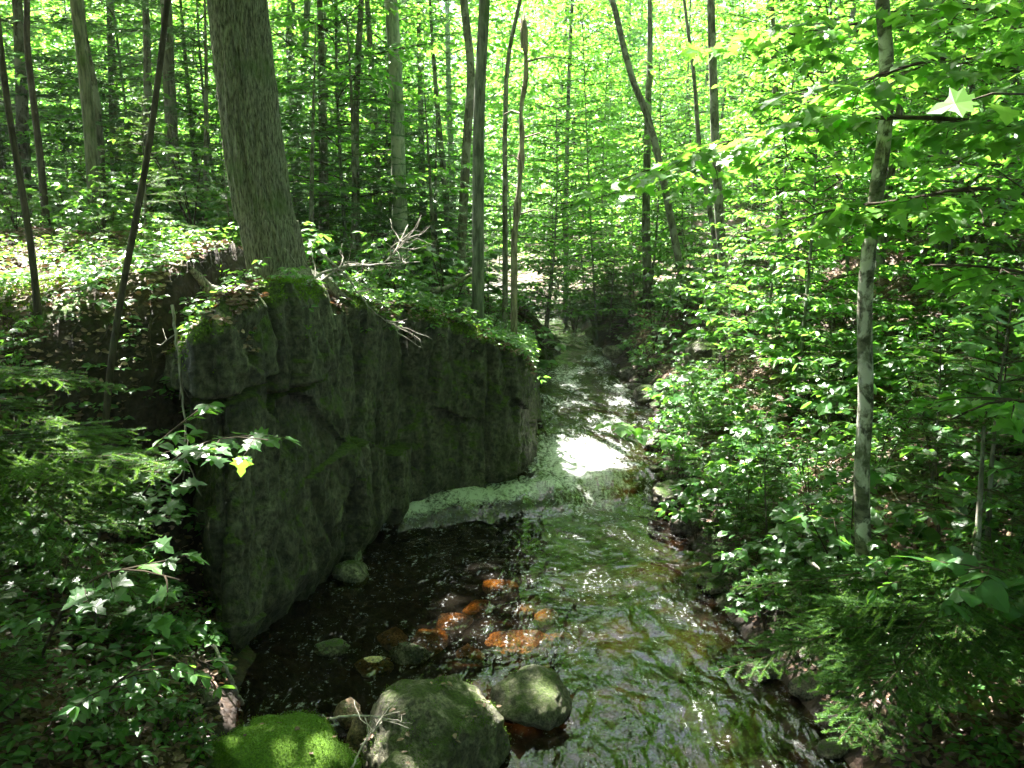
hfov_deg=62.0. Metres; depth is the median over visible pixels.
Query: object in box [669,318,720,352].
maple seedling
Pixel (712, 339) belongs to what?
maple seedling
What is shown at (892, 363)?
leafy shrub
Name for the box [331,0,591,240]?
tall tree
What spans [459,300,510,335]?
leafy shrub
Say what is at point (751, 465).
maple seedling
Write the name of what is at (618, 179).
understory tree
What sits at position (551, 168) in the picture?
understory tree
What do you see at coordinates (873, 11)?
tall tree
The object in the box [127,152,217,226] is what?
maple seedling
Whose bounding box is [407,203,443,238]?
leafy shrub
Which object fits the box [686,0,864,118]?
tall tree
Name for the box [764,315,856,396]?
maple seedling
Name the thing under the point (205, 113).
hemlock
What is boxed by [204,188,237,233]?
maple seedling
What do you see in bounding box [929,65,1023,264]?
hemlock
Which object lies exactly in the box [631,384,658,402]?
boulder
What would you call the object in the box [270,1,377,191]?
tall tree
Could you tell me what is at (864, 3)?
understory tree
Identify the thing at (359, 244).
leafy shrub
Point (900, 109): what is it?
hemlock
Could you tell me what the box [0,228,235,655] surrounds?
undergrowth
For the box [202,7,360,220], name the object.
understory tree
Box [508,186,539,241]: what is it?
understory tree
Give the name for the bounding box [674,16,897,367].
understory tree
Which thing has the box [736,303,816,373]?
maple seedling
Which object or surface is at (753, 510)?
young fir
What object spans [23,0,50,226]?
sapling
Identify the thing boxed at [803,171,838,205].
leafy shrub
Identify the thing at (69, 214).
maple seedling
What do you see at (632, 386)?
stone
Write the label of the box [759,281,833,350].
maple seedling
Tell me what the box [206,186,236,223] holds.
leafy shrub
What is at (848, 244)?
young fir
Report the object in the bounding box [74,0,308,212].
understory tree
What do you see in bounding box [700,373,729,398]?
maple seedling
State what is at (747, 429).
leafy shrub
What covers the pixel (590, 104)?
understory tree
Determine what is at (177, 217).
maple seedling
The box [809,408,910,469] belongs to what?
leafy shrub
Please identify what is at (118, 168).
leafy shrub
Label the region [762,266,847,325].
leafy shrub
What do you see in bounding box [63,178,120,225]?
maple seedling
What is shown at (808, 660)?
stone
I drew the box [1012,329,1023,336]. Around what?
leafy shrub
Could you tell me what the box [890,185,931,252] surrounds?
leafy shrub
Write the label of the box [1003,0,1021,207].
tree
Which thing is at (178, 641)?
maple seedling
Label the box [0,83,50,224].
hemlock
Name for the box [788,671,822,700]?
stone
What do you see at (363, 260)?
maple seedling
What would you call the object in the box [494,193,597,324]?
understory tree
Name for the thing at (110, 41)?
hemlock
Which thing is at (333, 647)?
stone
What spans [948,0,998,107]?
understory tree
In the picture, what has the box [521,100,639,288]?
understory tree
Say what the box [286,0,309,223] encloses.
forked tree
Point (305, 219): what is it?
maple seedling
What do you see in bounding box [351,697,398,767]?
twig
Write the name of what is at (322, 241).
leafy shrub
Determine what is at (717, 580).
young fir
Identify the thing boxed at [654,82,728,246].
hemlock
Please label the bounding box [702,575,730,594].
stone
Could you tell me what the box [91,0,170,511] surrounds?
sapling
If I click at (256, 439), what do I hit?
maple sapling
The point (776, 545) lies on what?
leafy shrub
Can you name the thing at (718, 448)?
maple seedling
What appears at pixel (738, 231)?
maple seedling
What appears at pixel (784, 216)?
leafy shrub
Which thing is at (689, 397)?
maple seedling
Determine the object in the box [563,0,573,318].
tree
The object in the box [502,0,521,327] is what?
sapling
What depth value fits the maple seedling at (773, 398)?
9.54 m
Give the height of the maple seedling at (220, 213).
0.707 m
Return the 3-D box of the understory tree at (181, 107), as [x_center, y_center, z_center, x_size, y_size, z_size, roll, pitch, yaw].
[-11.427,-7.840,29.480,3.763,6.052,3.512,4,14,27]
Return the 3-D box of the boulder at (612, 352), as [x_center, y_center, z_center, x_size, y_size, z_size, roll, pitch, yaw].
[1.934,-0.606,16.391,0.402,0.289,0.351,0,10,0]
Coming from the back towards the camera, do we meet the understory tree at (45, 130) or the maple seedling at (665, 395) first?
the understory tree at (45, 130)
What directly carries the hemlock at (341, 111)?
on the ground
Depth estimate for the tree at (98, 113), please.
11.29 m
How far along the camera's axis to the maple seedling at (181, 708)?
4.77 m
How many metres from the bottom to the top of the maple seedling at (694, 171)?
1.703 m
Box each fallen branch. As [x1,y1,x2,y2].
[212,644,243,705]
[430,272,471,293]
[703,293,718,367]
[792,413,887,468]
[806,559,918,663]
[839,467,900,500]
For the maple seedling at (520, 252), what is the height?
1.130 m
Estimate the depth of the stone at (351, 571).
7.46 m
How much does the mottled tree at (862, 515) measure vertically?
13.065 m
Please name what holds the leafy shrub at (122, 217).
on the ground
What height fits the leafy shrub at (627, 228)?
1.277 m
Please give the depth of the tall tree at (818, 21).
26.32 m
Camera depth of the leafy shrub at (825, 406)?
8.19 m
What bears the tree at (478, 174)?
on the ground
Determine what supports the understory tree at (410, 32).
on the ground
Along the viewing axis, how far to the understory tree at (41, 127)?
38.09 m
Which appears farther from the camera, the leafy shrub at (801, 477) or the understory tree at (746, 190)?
the understory tree at (746, 190)
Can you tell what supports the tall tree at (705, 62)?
on the ground
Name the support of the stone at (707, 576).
on the ground
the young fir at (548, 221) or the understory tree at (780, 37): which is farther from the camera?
the young fir at (548, 221)
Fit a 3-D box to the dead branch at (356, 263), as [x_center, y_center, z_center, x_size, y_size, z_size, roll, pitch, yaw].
[-1.334,-1.128,7.666,0.858,0.789,1.873,6,12,31]
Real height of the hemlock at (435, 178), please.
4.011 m
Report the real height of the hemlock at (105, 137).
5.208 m
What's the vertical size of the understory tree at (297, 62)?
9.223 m
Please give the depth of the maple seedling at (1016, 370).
6.28 m
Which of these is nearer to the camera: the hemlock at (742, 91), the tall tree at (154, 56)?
the hemlock at (742, 91)
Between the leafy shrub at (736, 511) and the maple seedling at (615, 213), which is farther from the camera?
the maple seedling at (615, 213)
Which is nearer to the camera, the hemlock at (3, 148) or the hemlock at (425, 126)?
the hemlock at (3, 148)
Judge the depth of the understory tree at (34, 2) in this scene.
17.91 m
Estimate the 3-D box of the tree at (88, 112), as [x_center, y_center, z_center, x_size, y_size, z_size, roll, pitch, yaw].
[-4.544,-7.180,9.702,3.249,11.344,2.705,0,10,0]
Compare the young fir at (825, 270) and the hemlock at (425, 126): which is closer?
the young fir at (825, 270)
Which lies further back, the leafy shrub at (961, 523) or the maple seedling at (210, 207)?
the maple seedling at (210, 207)
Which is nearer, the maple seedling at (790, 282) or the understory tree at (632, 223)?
the maple seedling at (790, 282)
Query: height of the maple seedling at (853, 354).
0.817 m
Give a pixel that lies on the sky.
(38, 0)
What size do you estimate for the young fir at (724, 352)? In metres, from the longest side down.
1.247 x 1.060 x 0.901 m
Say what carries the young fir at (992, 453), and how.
on the ground
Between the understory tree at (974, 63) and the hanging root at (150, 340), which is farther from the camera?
the understory tree at (974, 63)
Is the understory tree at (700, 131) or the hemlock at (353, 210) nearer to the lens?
the hemlock at (353, 210)
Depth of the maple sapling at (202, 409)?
4.84 m
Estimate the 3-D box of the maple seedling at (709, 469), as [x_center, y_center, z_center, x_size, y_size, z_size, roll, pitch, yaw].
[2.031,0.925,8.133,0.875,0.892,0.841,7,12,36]
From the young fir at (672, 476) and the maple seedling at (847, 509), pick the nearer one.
the maple seedling at (847, 509)
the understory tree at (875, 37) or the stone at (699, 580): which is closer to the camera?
the stone at (699, 580)
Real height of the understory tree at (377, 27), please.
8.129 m
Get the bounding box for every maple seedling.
[0,169,52,230]
[0,503,116,597]
[0,581,28,620]
[21,208,53,226]
[32,182,83,227]
[43,658,158,748]
[51,166,143,234]
[60,194,100,230]
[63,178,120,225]
[116,579,206,659]
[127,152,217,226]
[135,208,188,250]
[142,199,184,226]
[149,687,202,745]
[192,186,232,225]
[193,203,226,228]
[197,186,235,230]
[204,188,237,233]
[296,215,308,228]
[298,215,336,239]
[308,246,358,285]
[319,241,399,297]
[389,228,497,312]
[409,236,455,278]
[494,285,546,322]
[508,235,526,257]
[559,266,628,332]
[590,282,634,321]
[607,198,627,225]
[612,249,670,300]
[613,296,641,327]
[615,335,636,354]
[621,329,674,376]
[643,253,715,324]
[651,169,697,214]
[652,184,690,224]
[653,378,691,411]
[666,418,700,450]
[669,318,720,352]
[669,349,709,390]
[671,434,767,518]
[675,373,735,430]
[681,471,717,499]
[691,305,763,361]
[697,499,710,522]
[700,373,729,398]
[700,430,760,472]
[704,389,755,435]
[705,372,746,404]
[713,403,787,461]
[715,456,760,490]
[723,540,813,630]
[726,230,750,263]
[733,383,799,424]
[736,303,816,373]
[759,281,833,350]
[760,244,822,297]
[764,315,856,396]
[768,449,930,596]
[768,536,835,600]
[794,492,889,563]
[799,259,887,340]
[839,320,920,387]
[856,540,949,634]
[895,247,936,286]
[906,280,1023,446]
[920,343,1002,424]
[921,252,1023,354]
[925,342,1023,497]
[985,196,1023,224]
[985,382,1023,442]
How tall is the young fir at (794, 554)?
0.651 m
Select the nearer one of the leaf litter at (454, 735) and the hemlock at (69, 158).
the leaf litter at (454, 735)
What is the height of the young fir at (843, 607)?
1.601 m
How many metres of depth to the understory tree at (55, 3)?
16.33 m
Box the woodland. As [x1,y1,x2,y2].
[0,0,1019,248]
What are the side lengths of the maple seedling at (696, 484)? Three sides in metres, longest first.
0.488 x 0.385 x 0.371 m
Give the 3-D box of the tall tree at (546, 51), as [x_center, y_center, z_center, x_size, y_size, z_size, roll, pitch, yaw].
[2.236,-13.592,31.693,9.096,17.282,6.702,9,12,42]
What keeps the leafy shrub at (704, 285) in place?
on the ground
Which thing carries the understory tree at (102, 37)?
on the ground
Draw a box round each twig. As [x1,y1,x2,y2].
[329,708,411,743]
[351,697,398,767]
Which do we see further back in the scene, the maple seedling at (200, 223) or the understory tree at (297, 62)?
the understory tree at (297, 62)
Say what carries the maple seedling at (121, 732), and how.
on the ground
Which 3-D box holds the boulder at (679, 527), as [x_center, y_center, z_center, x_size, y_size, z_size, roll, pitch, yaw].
[1.903,1.444,8.659,0.610,0.421,0.486,0,10,0]
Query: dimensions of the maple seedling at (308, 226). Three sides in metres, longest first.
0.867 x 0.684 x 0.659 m
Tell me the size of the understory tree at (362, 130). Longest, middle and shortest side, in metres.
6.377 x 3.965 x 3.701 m
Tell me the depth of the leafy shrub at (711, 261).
14.15 m
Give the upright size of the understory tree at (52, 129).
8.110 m
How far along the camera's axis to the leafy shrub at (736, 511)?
7.43 m
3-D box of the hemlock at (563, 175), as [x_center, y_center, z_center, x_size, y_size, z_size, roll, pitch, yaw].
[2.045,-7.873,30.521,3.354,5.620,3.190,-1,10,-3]
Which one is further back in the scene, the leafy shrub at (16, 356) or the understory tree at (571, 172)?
the understory tree at (571, 172)
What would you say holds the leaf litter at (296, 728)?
on the boulder at (270, 742)
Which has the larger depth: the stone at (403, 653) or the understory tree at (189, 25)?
the understory tree at (189, 25)
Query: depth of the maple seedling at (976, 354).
7.01 m
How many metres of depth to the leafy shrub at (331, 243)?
10.47 m
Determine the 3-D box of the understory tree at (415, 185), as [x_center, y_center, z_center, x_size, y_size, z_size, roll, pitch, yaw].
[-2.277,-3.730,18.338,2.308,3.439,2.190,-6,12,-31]
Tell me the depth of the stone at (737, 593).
6.84 m
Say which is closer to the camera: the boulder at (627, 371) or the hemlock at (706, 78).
the boulder at (627, 371)
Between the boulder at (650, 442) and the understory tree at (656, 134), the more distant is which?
the understory tree at (656, 134)
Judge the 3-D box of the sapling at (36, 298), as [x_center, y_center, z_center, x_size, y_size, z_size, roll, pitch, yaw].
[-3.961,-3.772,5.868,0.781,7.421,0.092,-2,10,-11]
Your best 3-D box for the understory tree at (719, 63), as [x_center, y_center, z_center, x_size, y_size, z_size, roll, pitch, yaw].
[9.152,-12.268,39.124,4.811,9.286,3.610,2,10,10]
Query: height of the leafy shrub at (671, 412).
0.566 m
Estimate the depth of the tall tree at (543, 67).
53.58 m
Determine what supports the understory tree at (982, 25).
on the ground
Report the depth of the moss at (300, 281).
6.60 m
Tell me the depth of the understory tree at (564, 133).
16.84 m
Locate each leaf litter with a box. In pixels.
[161,276,538,375]
[217,717,358,757]
[363,675,501,748]
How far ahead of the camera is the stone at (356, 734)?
4.91 m
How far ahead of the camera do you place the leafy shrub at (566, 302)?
19.29 m
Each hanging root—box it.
[24,321,52,349]
[65,315,81,345]
[90,322,109,345]
[137,315,166,366]
[148,317,166,384]
[155,305,200,496]
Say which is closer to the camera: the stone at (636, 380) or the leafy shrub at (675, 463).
the leafy shrub at (675, 463)
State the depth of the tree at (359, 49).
12.44 m
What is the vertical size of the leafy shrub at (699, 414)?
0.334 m
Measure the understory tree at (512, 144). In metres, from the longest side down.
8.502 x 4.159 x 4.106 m
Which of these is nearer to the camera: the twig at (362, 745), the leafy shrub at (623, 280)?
the twig at (362, 745)
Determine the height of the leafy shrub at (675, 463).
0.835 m
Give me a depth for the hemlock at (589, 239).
26.07 m
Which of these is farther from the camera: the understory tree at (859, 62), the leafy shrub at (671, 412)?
the understory tree at (859, 62)
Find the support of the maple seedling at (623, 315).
on the ground
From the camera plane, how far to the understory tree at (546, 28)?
26.96 m
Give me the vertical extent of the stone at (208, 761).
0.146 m
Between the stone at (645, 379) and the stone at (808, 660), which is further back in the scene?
the stone at (645, 379)
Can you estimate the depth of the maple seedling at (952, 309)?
8.60 m
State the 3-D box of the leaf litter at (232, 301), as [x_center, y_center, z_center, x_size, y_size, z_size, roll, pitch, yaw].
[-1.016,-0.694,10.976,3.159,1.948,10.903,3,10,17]
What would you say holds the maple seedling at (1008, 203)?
on the ground
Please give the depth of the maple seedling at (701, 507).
8.58 m
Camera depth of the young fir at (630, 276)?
18.33 m
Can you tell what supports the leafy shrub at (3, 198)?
on the ground
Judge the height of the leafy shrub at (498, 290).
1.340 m
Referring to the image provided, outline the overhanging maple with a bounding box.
[572,0,1023,442]
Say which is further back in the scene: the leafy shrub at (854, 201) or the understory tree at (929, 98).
the leafy shrub at (854, 201)
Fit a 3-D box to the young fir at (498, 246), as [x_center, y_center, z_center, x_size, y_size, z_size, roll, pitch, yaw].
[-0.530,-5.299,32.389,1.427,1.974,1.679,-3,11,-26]
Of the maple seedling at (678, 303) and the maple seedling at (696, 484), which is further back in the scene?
the maple seedling at (678, 303)
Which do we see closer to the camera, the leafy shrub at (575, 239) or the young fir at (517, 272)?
the young fir at (517, 272)
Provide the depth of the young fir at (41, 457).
4.18 m
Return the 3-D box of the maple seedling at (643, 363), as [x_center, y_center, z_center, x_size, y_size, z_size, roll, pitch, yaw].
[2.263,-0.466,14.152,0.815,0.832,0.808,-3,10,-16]
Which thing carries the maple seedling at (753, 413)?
on the ground
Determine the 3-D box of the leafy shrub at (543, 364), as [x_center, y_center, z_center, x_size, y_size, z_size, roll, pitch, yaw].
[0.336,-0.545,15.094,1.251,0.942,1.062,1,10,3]
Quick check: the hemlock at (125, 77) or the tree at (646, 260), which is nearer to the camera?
the tree at (646, 260)
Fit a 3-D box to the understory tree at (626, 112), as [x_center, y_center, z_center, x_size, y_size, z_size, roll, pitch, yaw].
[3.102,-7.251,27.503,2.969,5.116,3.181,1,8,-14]
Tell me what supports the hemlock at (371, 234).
on the ground
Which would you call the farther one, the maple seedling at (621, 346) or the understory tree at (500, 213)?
the understory tree at (500, 213)
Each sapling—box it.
[0,17,41,318]
[0,536,208,657]
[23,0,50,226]
[51,644,235,734]
[59,401,225,566]
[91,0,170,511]
[94,426,300,555]
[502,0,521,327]
[534,376,549,389]
[594,422,699,467]
[683,0,719,283]
[883,546,1023,621]
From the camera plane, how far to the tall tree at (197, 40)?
43.49 m
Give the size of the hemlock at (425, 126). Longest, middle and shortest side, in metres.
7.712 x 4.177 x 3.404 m
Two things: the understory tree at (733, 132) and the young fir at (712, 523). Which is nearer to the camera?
the young fir at (712, 523)
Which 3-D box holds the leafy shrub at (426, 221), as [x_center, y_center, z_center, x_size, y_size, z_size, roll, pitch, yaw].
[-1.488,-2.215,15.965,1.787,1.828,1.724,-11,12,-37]
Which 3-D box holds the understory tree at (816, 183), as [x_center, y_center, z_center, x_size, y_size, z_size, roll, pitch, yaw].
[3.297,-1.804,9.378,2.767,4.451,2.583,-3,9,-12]
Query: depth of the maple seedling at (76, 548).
5.15 m
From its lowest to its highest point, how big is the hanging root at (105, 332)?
0.597 m
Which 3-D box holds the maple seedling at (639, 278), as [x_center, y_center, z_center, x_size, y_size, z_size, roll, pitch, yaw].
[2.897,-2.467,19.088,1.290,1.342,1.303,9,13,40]
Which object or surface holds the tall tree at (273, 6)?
on the ground
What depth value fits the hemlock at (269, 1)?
19.93 m
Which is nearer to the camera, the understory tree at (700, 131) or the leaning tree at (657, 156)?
the leaning tree at (657, 156)
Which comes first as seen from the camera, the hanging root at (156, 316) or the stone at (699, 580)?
the hanging root at (156, 316)
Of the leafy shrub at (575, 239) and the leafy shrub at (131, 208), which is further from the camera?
the leafy shrub at (575, 239)
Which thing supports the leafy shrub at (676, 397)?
on the ground
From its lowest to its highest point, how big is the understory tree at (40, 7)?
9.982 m
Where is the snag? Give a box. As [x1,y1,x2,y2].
[504,8,558,335]
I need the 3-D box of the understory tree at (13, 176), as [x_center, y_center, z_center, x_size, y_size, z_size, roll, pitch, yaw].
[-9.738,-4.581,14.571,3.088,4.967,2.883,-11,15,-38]
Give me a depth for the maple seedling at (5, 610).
4.69 m
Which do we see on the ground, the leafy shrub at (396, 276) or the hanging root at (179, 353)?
the leafy shrub at (396, 276)
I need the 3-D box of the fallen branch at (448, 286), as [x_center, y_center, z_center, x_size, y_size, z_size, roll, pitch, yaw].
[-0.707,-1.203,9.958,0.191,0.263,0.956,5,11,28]
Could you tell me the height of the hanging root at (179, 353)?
1.350 m
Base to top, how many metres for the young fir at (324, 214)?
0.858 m
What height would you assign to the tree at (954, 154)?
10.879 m
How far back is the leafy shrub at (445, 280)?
13.84 m
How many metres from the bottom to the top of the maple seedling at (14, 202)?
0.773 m
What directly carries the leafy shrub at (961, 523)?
on the ground
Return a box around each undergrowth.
[0,151,1023,767]
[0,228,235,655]
[177,252,540,371]
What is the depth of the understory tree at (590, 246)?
17.33 m
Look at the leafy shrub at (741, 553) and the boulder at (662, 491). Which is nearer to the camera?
the leafy shrub at (741, 553)
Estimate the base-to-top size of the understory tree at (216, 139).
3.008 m
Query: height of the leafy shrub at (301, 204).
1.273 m
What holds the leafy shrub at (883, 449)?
on the ground
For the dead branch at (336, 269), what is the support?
on the rock cliff
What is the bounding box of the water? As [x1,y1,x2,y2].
[235,284,850,767]
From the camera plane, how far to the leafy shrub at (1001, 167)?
13.82 m
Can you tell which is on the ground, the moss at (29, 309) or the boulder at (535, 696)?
the moss at (29, 309)
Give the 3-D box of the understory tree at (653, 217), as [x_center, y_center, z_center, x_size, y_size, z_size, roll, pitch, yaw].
[3.064,-4.144,17.832,3.113,5.007,2.906,-6,13,-19]
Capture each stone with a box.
[197,689,219,707]
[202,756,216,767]
[313,638,349,656]
[332,560,368,582]
[333,697,360,729]
[346,710,368,756]
[364,656,382,661]
[389,642,430,664]
[627,383,642,389]
[633,378,641,382]
[637,372,648,378]
[637,398,647,402]
[642,377,652,383]
[648,465,663,471]
[696,576,702,586]
[702,573,718,581]
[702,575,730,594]
[711,555,719,561]
[721,581,731,591]
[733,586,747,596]
[738,661,783,678]
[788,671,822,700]
[799,645,815,663]
[815,737,850,758]
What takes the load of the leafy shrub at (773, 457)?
on the ground
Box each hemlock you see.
[0,0,134,229]
[0,0,228,221]
[0,4,109,225]
[0,9,65,213]
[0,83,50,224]
[31,0,223,222]
[35,58,102,224]
[37,86,84,195]
[61,41,195,222]
[77,10,164,223]
[106,0,229,222]
[121,5,188,182]
[123,0,231,225]
[179,41,222,189]
[268,0,348,220]
[268,0,428,238]
[274,0,407,220]
[279,22,375,250]
[284,0,389,241]
[285,0,492,274]
[291,7,429,272]
[303,21,383,242]
[334,0,511,273]
[337,63,470,294]
[349,117,378,239]
[360,0,549,291]
[361,57,441,227]
[370,92,510,305]
[374,91,500,306]
[383,11,470,233]
[529,169,597,323]
[532,81,601,239]
[556,112,620,245]
[591,0,690,204]
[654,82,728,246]
[658,0,744,199]
[660,32,760,210]
[692,0,763,200]
[719,24,767,186]
[739,0,920,204]
[772,7,1008,270]
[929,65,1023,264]
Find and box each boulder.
[210,709,364,767]
[361,674,510,767]
[379,749,432,767]
[490,664,571,730]
[541,339,560,351]
[602,345,622,359]
[617,366,634,377]
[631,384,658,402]
[644,437,663,448]
[651,480,684,512]
[669,505,709,536]
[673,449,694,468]
[683,338,716,365]
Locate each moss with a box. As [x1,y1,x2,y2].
[0,226,340,762]
[167,264,536,376]
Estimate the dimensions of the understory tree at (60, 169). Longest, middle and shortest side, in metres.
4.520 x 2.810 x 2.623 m
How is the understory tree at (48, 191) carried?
on the ground
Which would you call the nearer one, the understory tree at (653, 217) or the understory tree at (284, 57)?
the understory tree at (653, 217)
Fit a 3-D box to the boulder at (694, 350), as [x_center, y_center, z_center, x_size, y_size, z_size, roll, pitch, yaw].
[2.970,-0.507,13.428,0.497,0.526,0.665,0,10,0]
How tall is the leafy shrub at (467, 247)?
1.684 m
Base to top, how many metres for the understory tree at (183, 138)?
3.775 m
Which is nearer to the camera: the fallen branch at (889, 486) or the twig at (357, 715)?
the twig at (357, 715)
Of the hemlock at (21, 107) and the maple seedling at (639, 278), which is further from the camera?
the maple seedling at (639, 278)
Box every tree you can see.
[0,0,75,160]
[0,0,122,193]
[0,0,162,223]
[0,0,219,184]
[0,89,28,190]
[1,0,74,187]
[2,139,62,209]
[3,67,57,205]
[5,53,55,192]
[6,76,109,223]
[36,0,193,215]
[44,5,193,217]
[46,125,77,222]
[49,86,132,192]
[56,0,212,114]
[57,2,152,189]
[69,0,104,232]
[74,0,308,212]
[81,0,107,230]
[98,2,202,182]
[103,66,188,195]
[122,1,276,204]
[136,67,218,204]
[138,0,383,139]
[155,107,218,221]
[156,0,222,152]
[160,0,181,226]
[178,132,218,206]
[179,20,280,163]
[189,0,361,560]
[190,0,493,259]
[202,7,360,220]
[268,0,350,163]
[268,1,329,197]
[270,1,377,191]
[273,0,414,245]
[280,0,492,242]
[285,21,414,210]
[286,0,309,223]
[288,0,510,262]
[308,108,414,262]
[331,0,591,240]
[347,127,446,272]
[353,0,363,279]
[382,141,443,258]
[384,0,411,299]
[444,0,672,237]
[450,0,578,263]
[452,0,474,317]
[470,87,535,237]
[472,0,489,326]
[484,89,630,349]
[485,47,563,244]
[494,0,610,256]
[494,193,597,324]
[495,2,601,199]
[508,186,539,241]
[516,0,669,340]
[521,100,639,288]
[526,81,615,211]
[535,0,676,242]
[544,56,618,232]
[557,0,679,218]
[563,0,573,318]
[569,57,740,282]
[569,77,655,237]
[577,14,667,217]
[583,0,687,162]
[584,177,669,302]
[599,101,694,236]
[605,113,690,235]
[606,77,743,259]
[607,130,639,223]
[608,0,750,218]
[609,0,690,306]
[620,112,678,198]
[637,0,717,155]
[642,0,653,309]
[657,0,854,273]
[658,0,975,413]
[658,3,739,167]
[662,0,780,165]
[663,0,770,180]
[665,7,749,162]
[671,92,734,208]
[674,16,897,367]
[678,4,908,113]
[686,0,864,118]
[686,39,819,229]
[688,0,868,244]
[707,0,730,302]
[707,92,755,188]
[719,0,931,219]
[719,50,766,170]
[723,2,824,203]
[730,2,837,108]
[747,0,959,294]
[768,0,782,287]
[783,2,869,171]
[787,0,866,181]
[818,0,986,240]
[826,3,997,101]
[829,0,969,180]
[832,0,924,132]
[837,0,1023,302]
[838,0,1023,311]
[840,5,893,140]
[853,0,981,170]
[854,0,893,567]
[877,0,1023,359]
[897,5,908,190]
[931,0,1023,149]
[933,1,950,263]
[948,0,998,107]
[951,0,963,252]
[962,0,1022,159]
[976,39,1021,107]
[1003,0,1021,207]
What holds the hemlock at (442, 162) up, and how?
on the ground
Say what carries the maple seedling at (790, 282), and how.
on the ground
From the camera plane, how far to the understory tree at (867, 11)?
20.65 m
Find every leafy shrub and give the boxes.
[0,174,19,211]
[0,206,40,229]
[0,315,66,414]
[44,138,139,221]
[59,242,116,276]
[74,186,137,229]
[86,433,204,552]
[107,117,226,232]
[107,190,160,228]
[111,204,142,225]
[122,178,184,222]
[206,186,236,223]
[291,183,340,237]
[301,227,338,267]
[302,221,331,258]
[309,217,396,284]
[351,230,438,302]
[384,284,433,305]
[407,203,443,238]
[408,217,471,288]
[413,276,466,308]
[444,247,519,308]
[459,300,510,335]
[466,232,494,291]
[519,326,565,368]
[536,265,596,331]
[546,218,602,269]
[597,248,638,295]
[613,222,685,258]
[627,283,693,349]
[627,284,666,308]
[634,263,665,284]
[643,374,698,421]
[643,398,689,439]
[643,409,709,485]
[653,388,677,408]
[655,485,731,539]
[656,257,706,298]
[661,193,688,234]
[666,227,713,293]
[673,378,710,408]
[674,444,720,476]
[680,392,712,424]
[680,405,715,424]
[683,362,733,392]
[686,238,767,324]
[692,269,719,299]
[699,271,781,334]
[701,472,803,540]
[702,522,783,582]
[706,471,772,539]
[717,434,815,520]
[720,420,793,477]
[739,201,814,284]
[754,322,883,413]
[756,422,851,514]
[758,496,845,559]
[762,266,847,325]
[785,379,850,435]
[800,356,915,420]
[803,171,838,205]
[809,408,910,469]
[810,329,876,379]
[813,554,1019,726]
[828,399,936,495]
[837,187,867,241]
[838,317,971,400]
[872,289,935,338]
[873,350,988,463]
[874,308,988,423]
[875,445,1023,553]
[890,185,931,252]
[938,467,1023,581]
[981,153,1023,189]
[1002,206,1023,245]
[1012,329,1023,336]
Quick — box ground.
[0,152,1023,767]
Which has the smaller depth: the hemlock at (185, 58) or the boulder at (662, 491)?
the boulder at (662, 491)
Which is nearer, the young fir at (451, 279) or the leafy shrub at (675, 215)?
the young fir at (451, 279)
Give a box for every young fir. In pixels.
[0,163,40,227]
[0,365,185,608]
[0,417,84,575]
[0,540,74,701]
[31,395,88,478]
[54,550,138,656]
[66,154,127,231]
[87,94,212,255]
[197,161,241,245]
[314,201,349,256]
[387,240,440,301]
[437,249,470,315]
[464,281,507,330]
[487,226,510,267]
[493,236,538,301]
[520,268,584,358]
[534,201,559,248]
[571,230,632,320]
[575,241,641,335]
[604,238,655,307]
[662,456,677,479]
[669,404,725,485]
[674,226,713,280]
[687,526,723,573]
[692,462,746,538]
[693,521,739,590]
[696,302,753,386]
[696,370,725,417]
[708,426,1023,759]
[713,194,763,283]
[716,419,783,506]
[728,447,809,576]
[764,572,817,657]
[766,521,829,614]
[771,306,857,451]
[798,237,836,281]
[805,577,862,689]
[835,227,858,258]
[862,309,1023,636]
[872,321,1000,497]
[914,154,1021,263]
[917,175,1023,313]
[1004,237,1023,276]
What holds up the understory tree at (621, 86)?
on the ground
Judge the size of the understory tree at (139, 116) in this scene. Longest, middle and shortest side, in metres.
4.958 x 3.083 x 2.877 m
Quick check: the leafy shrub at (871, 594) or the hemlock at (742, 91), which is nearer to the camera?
the leafy shrub at (871, 594)
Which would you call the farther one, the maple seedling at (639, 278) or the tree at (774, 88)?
the maple seedling at (639, 278)
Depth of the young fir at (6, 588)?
4.30 m
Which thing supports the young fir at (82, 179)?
on the ground
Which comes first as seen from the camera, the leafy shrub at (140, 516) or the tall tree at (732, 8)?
the leafy shrub at (140, 516)
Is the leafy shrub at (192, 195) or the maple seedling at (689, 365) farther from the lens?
the maple seedling at (689, 365)
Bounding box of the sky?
[2,0,779,226]
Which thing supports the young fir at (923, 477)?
on the ground
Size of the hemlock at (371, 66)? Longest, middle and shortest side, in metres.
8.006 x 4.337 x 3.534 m
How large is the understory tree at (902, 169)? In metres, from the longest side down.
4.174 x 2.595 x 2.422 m
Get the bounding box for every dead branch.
[276,218,439,304]
[301,244,414,293]
[317,249,430,355]
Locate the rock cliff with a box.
[163,280,541,652]
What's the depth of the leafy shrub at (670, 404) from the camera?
12.28 m
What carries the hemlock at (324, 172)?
on the ground
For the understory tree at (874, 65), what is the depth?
22.58 m
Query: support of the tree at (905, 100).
on the ground
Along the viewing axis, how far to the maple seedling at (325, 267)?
9.89 m
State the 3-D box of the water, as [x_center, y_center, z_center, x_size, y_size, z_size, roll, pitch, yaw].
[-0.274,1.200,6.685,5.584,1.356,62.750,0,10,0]
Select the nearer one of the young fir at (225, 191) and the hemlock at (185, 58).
the young fir at (225, 191)
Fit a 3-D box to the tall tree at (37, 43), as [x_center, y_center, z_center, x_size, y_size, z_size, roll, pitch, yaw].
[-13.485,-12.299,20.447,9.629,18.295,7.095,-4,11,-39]

